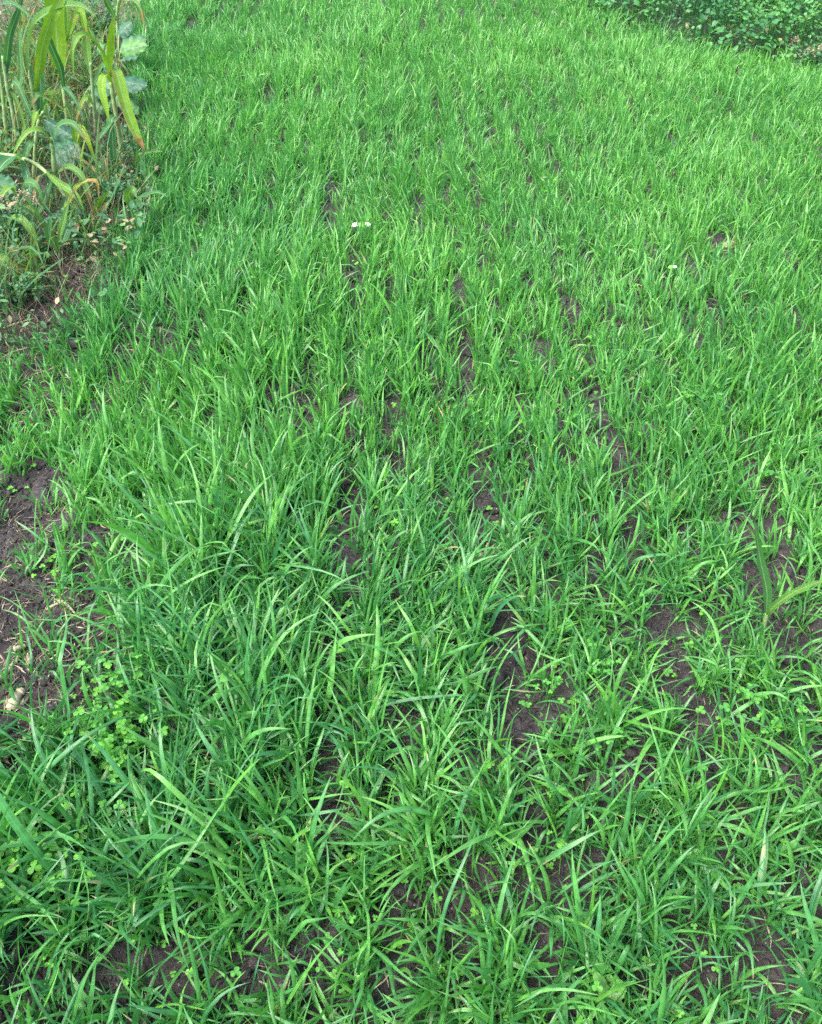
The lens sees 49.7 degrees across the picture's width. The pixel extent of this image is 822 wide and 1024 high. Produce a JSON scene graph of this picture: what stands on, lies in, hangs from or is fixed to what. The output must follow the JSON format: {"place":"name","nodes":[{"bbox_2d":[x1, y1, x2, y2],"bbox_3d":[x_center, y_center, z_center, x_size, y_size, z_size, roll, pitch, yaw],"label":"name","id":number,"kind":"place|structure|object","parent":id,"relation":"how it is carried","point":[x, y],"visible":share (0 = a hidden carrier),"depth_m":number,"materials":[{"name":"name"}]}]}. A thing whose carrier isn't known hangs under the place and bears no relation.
{"place":"outdoors","nodes":[
{"label":"outdoors","id":0,"kind":"place"},
{"bbox_2d":[0,0,821,1023],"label":"ground","id":1,"kind":"structure","parent":0,"point":[172,964],"depth_m":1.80,"materials":[{"name":"soil"}]},
{"bbox_2d":[0,744,13,764],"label":"dead maize stub","id":2,"kind":"object","parent":1,"relation":"on","point":[7,758],"visible":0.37,"depth_m":1.49,"materials":[{"name":"plant"}]},
{"bbox_2d":[0,174,17,206],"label":"cabbage plant","id":3,"kind":"object","parent":1,"relation":"on","point":[4,181],"visible":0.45,"depth_m":3.05,"materials":[{"name":"green plant"}]},
{"bbox_2d":[0,653,20,677],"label":"dry stalk","id":4,"kind":"object","parent":1,"relation":"on","point":[16,659],"visible":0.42,"depth_m":1.64,"materials":[{"name":"plant"}]},
{"bbox_2d":[0,59,25,152],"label":"maize plant","id":5,"kind":"object","parent":1,"relation":"on","point":[14,97],"visible":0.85,"depth_m":3.27,"materials":[{"name":"green plant"}]},
{"bbox_2d":[0,0,35,166],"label":"maize plant","id":6,"kind":"object","parent":1,"relation":"on","point":[6,56],"visible":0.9,"depth_m":3.16,"materials":[{"name":"green plant"}]},
{"bbox_2d":[3,318,32,328],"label":"dry stalk","id":7,"kind":"object","parent":1,"relation":"on","point":[18,322],"visible":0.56,"depth_m":2.54,"materials":[{"name":"plant"}]},
{"bbox_2d":[5,679,32,710],"bbox_3d":[-0.700,0.328,1.582,0.035,0.029,0.070,18,46,19],"label":"dead maize stub","id":8,"kind":"object","parent":1,"relation":"on","point":[19,692],"visible":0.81,"depth_m":1.57,"materials":[{"name":"plant"}]},
{"bbox_2d":[0,188,38,243],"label":"bushy weed","id":9,"kind":"object","parent":1,"relation":"on","point":[4,215],"visible":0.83,"depth_m":2.76,"materials":[{"name":"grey plant"}]},
{"bbox_2d":[1,214,37,258],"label":"maize plant","id":10,"kind":"object","parent":1,"relation":"on","point":[21,219],"visible":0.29,"depth_m":2.72,"materials":[{"name":"green plant"}]},
{"bbox_2d":[13,644,25,651],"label":"dry stalk","id":11,"kind":"object","parent":1,"relation":"on","point":[15,649],"visible":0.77,"depth_m":1.67,"materials":[{"name":"plant"}]},
{"bbox_2d":[0,178,43,228],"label":"maize plant","id":12,"kind":"object","parent":1,"relation":"on","point":[29,181],"visible":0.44,"depth_m":2.86,"materials":[{"name":"green plant"}]},
{"bbox_2d":[0,267,48,307],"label":"bushy weed","id":13,"kind":"object","parent":1,"relation":"on","point":[22,283],"visible":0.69,"depth_m":2.57,"materials":[{"name":"green plant"}]},
{"bbox_2d":[2,21,47,146],"bbox_3d":[-1.472,-1.541,3.322,0.194,0.457,0.270,-16,45,-16],"label":"maize plant","id":14,"kind":"object","parent":1,"relation":"on","point":[20,78],"visible":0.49,"depth_m":3.31,"materials":[{"name":"green plant"}]},
{"bbox_2d":[24,653,33,665],"bbox_3d":[-0.708,0.273,1.645,0.017,0.013,0.031,-19,46,-19],"label":"dead maize stub","id":15,"kind":"object","parent":1,"relation":"on","point":[28,659],"visible":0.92,"depth_m":1.64,"materials":[{"name":"plant"}]},
{"bbox_2d":[0,252,58,290],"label":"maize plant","id":16,"kind":"object","parent":1,"relation":"on","point":[7,259],"visible":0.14,"depth_m":2.68,"materials":[{"name":"green plant"}]},
{"bbox_2d":[22,92,48,179],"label":"maize plant","id":17,"kind":"object","parent":1,"relation":"on","point":[29,144],"visible":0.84,"depth_m":3.16,"materials":[{"name":"green plant"}]},
{"bbox_2d":[0,150,84,220],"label":"fallen maize stalk","id":18,"kind":"object","parent":1,"relation":"on","point":[6,159],"visible":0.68,"depth_m":2.92,"materials":[{"name":"green plant"}]},
{"bbox_2d":[24,213,61,244],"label":"cabbage plant","id":19,"kind":"object","parent":1,"relation":"on","point":[42,226],"visible":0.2,"depth_m":2.86,"materials":[{"name":"green plant"}]},
{"bbox_2d":[0,822,96,917],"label":"clover clump","id":20,"kind":"object","parent":1,"relation":"on","point":[39,870],"visible":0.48,"depth_m":1.31,"materials":[{"name":"green plant"}]},
{"bbox_2d":[13,119,91,208],"bbox_3d":[-1.185,-1.147,2.980,0.287,0.335,0.120,0,43,0],"label":"maize plant","id":21,"kind":"object","parent":1,"relation":"on","point":[77,171],"visible":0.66,"depth_m":2.98,"materials":[{"name":"green plant"}]},
{"bbox_2d":[44,202,72,266],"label":"young maize plant","id":22,"kind":"object","parent":1,"relation":"on","point":[64,230],"visible":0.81,"depth_m":2.69,"materials":[{"name":"green plant"}]},
{"bbox_2d":[25,0,95,154],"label":"maize plant","id":23,"kind":"object","parent":1,"relation":"on","point":[52,12],"visible":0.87,"depth_m":3.09,"materials":[{"name":"green plant"}]},
{"bbox_2d":[45,601,75,613],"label":"dry stalk","id":24,"kind":"object","parent":1,"relation":"on","point":[67,604],"visible":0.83,"depth_m":1.74,"materials":[{"name":"plant"}]},
{"bbox_2d":[37,0,86,126],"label":"maize plant","id":25,"kind":"object","parent":1,"relation":"on","point":[61,35],"visible":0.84,"depth_m":3.40,"materials":[{"name":"green plant"}]},
{"bbox_2d":[1,1,128,176],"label":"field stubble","id":26,"kind":"object","parent":1,"relation":"on","point":[56,81],"visible":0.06,"depth_m":4.00,"materials":[{"name":"brown plant"}]},
{"bbox_2d":[52,203,89,237],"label":"bushy weed","id":27,"kind":"object","parent":1,"relation":"on","point":[61,211],"visible":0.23,"depth_m":2.90,"materials":[{"name":"green plant"}]},
{"bbox_2d":[43,119,102,175],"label":"cabbage plant","id":28,"kind":"object","parent":1,"relation":"on","point":[63,131],"visible":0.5,"depth_m":3.27,"materials":[{"name":"green plant"}]},
{"bbox_2d":[0,0,157,316],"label":"coarse grass","id":29,"kind":"structure","parent":1,"relation":"on","point":[32,249],"depth_m":3.27,"materials":[{"name":"green plant"}]},
{"bbox_2d":[0,0,159,356],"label":"undergrowth","id":30,"kind":"object","parent":1,"relation":"on","point":[115,243],"visible":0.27,"depth_m":2.85,"materials":[{"name":"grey plant"}]},
{"bbox_2d":[62,178,98,230],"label":"broken maize stalk","id":31,"kind":"object","parent":1,"relation":"on","point":[86,193],"visible":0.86,"depth_m":2.85,"materials":[{"name":"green plant"}]},
{"bbox_2d":[72,124,101,181],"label":"maize plant","id":32,"kind":"object","parent":1,"relation":"on","point":[75,135],"visible":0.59,"depth_m":3.15,"materials":[{"name":"green plant"}]},
{"bbox_2d":[73,12,113,135],"bbox_3d":[-1.237,-1.655,3.424,0.182,0.476,0.093,-11,44,-11],"label":"maize plant","id":33,"kind":"object","parent":1,"relation":"on","point":[87,54],"visible":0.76,"depth_m":3.41,"materials":[{"name":"green plant"}]},
{"bbox_2d":[60,779,129,835],"bbox_3d":[-0.498,0.474,1.412,0.100,0.094,0.088,-24,48,-23],"label":"clover clump","id":34,"kind":"object","parent":1,"relation":"on","point":[124,804],"visible":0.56,"depth_m":1.39,"materials":[{"name":"green plant"}]},
{"bbox_2d":[69,0,126,36],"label":"bushy weed","id":35,"kind":"object","parent":1,"relation":"on","point":[101,15],"visible":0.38,"depth_m":4.50,"materials":[{"name":"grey plant"}]},
{"bbox_2d":[93,190,108,218],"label":"young maize plant","id":36,"kind":"object","parent":1,"relation":"on","point":[101,199],"visible":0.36,"depth_m":2.95,"materials":[{"name":"green plant"}]},
{"bbox_2d":[0,25,202,373],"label":"dry undergrowth","id":37,"kind":"object","parent":1,"relation":"on","point":[61,250],"visible":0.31,"depth_m":2.82,"materials":[{"name":"plant"}]},
{"bbox_2d":[70,16,144,166],"bbox_3d":[-1.050,-1.430,3.111,0.184,0.553,0.161,-7,43,-7],"label":"maize plant","id":38,"kind":"object","parent":1,"relation":"on","point":[120,85],"visible":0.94,"depth_m":3.09,"materials":[{"name":"green plant"}]},
{"bbox_2d":[76,652,142,708],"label":"clover clump","id":39,"kind":"object","parent":1,"relation":"on","point":[107,665],"visible":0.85,"depth_m":1.56,"materials":[{"name":"green plant"}]},
{"bbox_2d":[90,173,134,209],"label":"bushy weed","id":40,"kind":"object","parent":1,"relation":"on","point":[120,190],"visible":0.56,"depth_m":3.05,"materials":[{"name":"green plant"}]},
{"bbox_2d":[62,696,171,782],"bbox_3d":[-0.493,0.396,1.497,0.188,0.117,0.137,21,47,21],"label":"clover clump","id":41,"kind":"object","parent":1,"relation":"on","point":[121,731],"visible":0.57,"depth_m":1.49,"materials":[{"name":"green plant"}]},
{"bbox_2d":[89,73,147,114],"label":"cabbage plant","id":42,"kind":"object","parent":1,"relation":"on","point":[134,84],"visible":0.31,"depth_m":3.73,"materials":[{"name":"green plant"}]},
{"bbox_2d":[93,0,143,55],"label":"maize plant","id":43,"kind":"object","parent":1,"relation":"on","point":[108,5],"visible":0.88,"depth_m":4.09,"materials":[{"name":"green plant"}]},
{"bbox_2d":[97,21,147,73],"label":"cabbage plant","id":44,"kind":"object","parent":1,"relation":"on","point":[131,44],"visible":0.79,"depth_m":4.01,"materials":[{"name":"green plant"}]},
{"bbox_2d":[123,186,166,228],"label":"young maize plant","id":45,"kind":"object","parent":1,"relation":"on","point":[129,191],"visible":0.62,"depth_m":2.85,"materials":[{"name":"green plant"}]},
{"bbox_2d":[135,150,161,178],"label":"young maize plant","id":46,"kind":"object","parent":1,"relation":"on","point":[140,153],"visible":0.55,"depth_m":3.23,"materials":[{"name":"green plant"}]},
{"bbox_2d":[213,650,259,699],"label":"clover clump","id":47,"kind":"object","parent":1,"relation":"on","point":[240,673],"visible":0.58,"depth_m":1.57,"materials":[{"name":"green plant"}]},
{"bbox_2d":[336,508,343,525],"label":"round leaf weed","id":48,"kind":"object","parent":1,"relation":"on","point":[339,515],"visible":0.73,"depth_m":1.93,"materials":[{"name":"green plant"}]},
{"bbox_2d":[351,222,370,241],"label":"white flower","id":49,"kind":"object","parent":1,"relation":"on","point":[355,224],"visible":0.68,"depth_m":2.83,"materials":[{"name":"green plant"}]},
{"bbox_2d":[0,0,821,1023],"bbox_3d":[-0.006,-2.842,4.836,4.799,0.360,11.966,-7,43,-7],"label":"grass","id":50,"kind":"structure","parent":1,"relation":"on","point":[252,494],"depth_m":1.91,"materials":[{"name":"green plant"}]},
{"bbox_2d":[0,73,821,1021],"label":"straw litter","id":51,"kind":"object","parent":1,"relation":"on","point":[36,659],"visible":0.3,"depth_m":1.76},
{"bbox_2d":[5,63,821,1023],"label":"weed seedlings","id":52,"kind":"object","parent":1,"relation":"on","point":[457,843],"visible":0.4,"depth_m":1.51,"materials":[{"name":"green plant"}]},
{"bbox_2d":[474,542,487,566],"bbox_3d":[0.148,0.101,1.867,0.040,0.051,0.054,0,43,0],"label":"dead maize stub","id":53,"kind":"object","parent":1,"relation":"on","point":[482,554],"visible":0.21,"depth_m":1.85,"materials":[{"name":"plant"}]},
{"bbox_2d":[519,676,578,715],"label":"clover clump","id":54,"kind":"object","parent":1,"relation":"on","point":[527,704],"visible":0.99,"depth_m":1.58,"materials":[{"name":"green plant"}]},
{"bbox_2d":[589,639,627,690],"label":"clover clump","id":55,"kind":"object","parent":1,"relation":"on","point":[595,670],"visible":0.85,"depth_m":1.60,"materials":[{"name":"green plant"}]},
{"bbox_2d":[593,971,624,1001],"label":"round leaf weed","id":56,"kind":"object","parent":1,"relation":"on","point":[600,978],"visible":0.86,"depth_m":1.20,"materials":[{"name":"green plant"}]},
{"bbox_2d":[592,960,626,993],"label":"clover clump","id":57,"kind":"object","parent":1,"relation":"on","point":[610,978],"visible":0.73,"depth_m":1.22,"materials":[{"name":"green plant"}]},
{"bbox_2d":[593,727,635,761],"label":"clover clump","id":58,"kind":"object","parent":1,"relation":"on","point":[629,742],"visible":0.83,"depth_m":1.48,"materials":[{"name":"green plant"}]},
{"bbox_2d":[608,64,622,76],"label":"round leaf weed","id":59,"kind":"object","parent":1,"relation":"on","point":[620,65],"visible":0.59,"depth_m":4.08,"materials":[{"name":"green plant"}]},
{"bbox_2d":[606,513,626,535],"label":"round leaf weed","id":60,"kind":"object","parent":1,"relation":"on","point":[624,519],"visible":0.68,"depth_m":1.91,"materials":[{"name":"green plant"}]},
{"bbox_2d":[668,489,684,514],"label":"round leaf weed","id":61,"kind":"object","parent":1,"relation":"on","point":[674,493],"visible":0.42,"depth_m":1.95,"materials":[{"name":"green plant"}]},
{"bbox_2d":[547,0,821,72],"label":"ground cover","id":62,"kind":"object","parent":1,"relation":"on","point":[785,7],"visible":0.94,"depth_m":4.50,"materials":[{"name":"green plant"}]},
{"bbox_2d":[677,369,751,424],"bbox_3d":[0.744,-0.285,2.233,0.166,0.088,0.157,30,51,28],"label":"clover clump","id":63,"kind":"object","parent":1,"relation":"on","point":[718,393],"visible":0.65,"depth_m":2.20,"materials":[{"name":"green plant"}]},
{"bbox_2d":[719,686,807,741],"bbox_3d":[0.594,0.352,1.540,0.126,0.090,0.100,-15,45,-15],"label":"clover clump","id":64,"kind":"object","parent":1,"relation":"on","point":[747,695],"visible":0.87,"depth_m":1.52,"materials":[{"name":"green plant"}]},
{"bbox_2d":[753,437,812,494],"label":"clover clump","id":65,"kind":"object","parent":1,"relation":"on","point":[770,472],"visible":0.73,"depth_m":2.02,"materials":[{"name":"green plant"}]},
{"bbox_2d":[754,519,821,631],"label":"maize seedling","id":66,"kind":"object","parent":1,"relation":"on","point":[769,608],"visible":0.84,"depth_m":1.64,"materials":[{"name":"green plant"}]},
{"bbox_2d":[795,3,807,20],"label":"cabbage plant","id":67,"kind":"object","parent":1,"relation":"on","point":[797,10],"visible":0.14,"depth_m":4.68,"materials":[{"name":"green plant"}]},
{"bbox_2d":[788,36,821,68],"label":"bushy weed","id":68,"kind":"object","parent":1,"relation":"on","point":[810,56],"visible":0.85,"depth_m":4.28,"materials":[{"name":"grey plant"}]}
]}

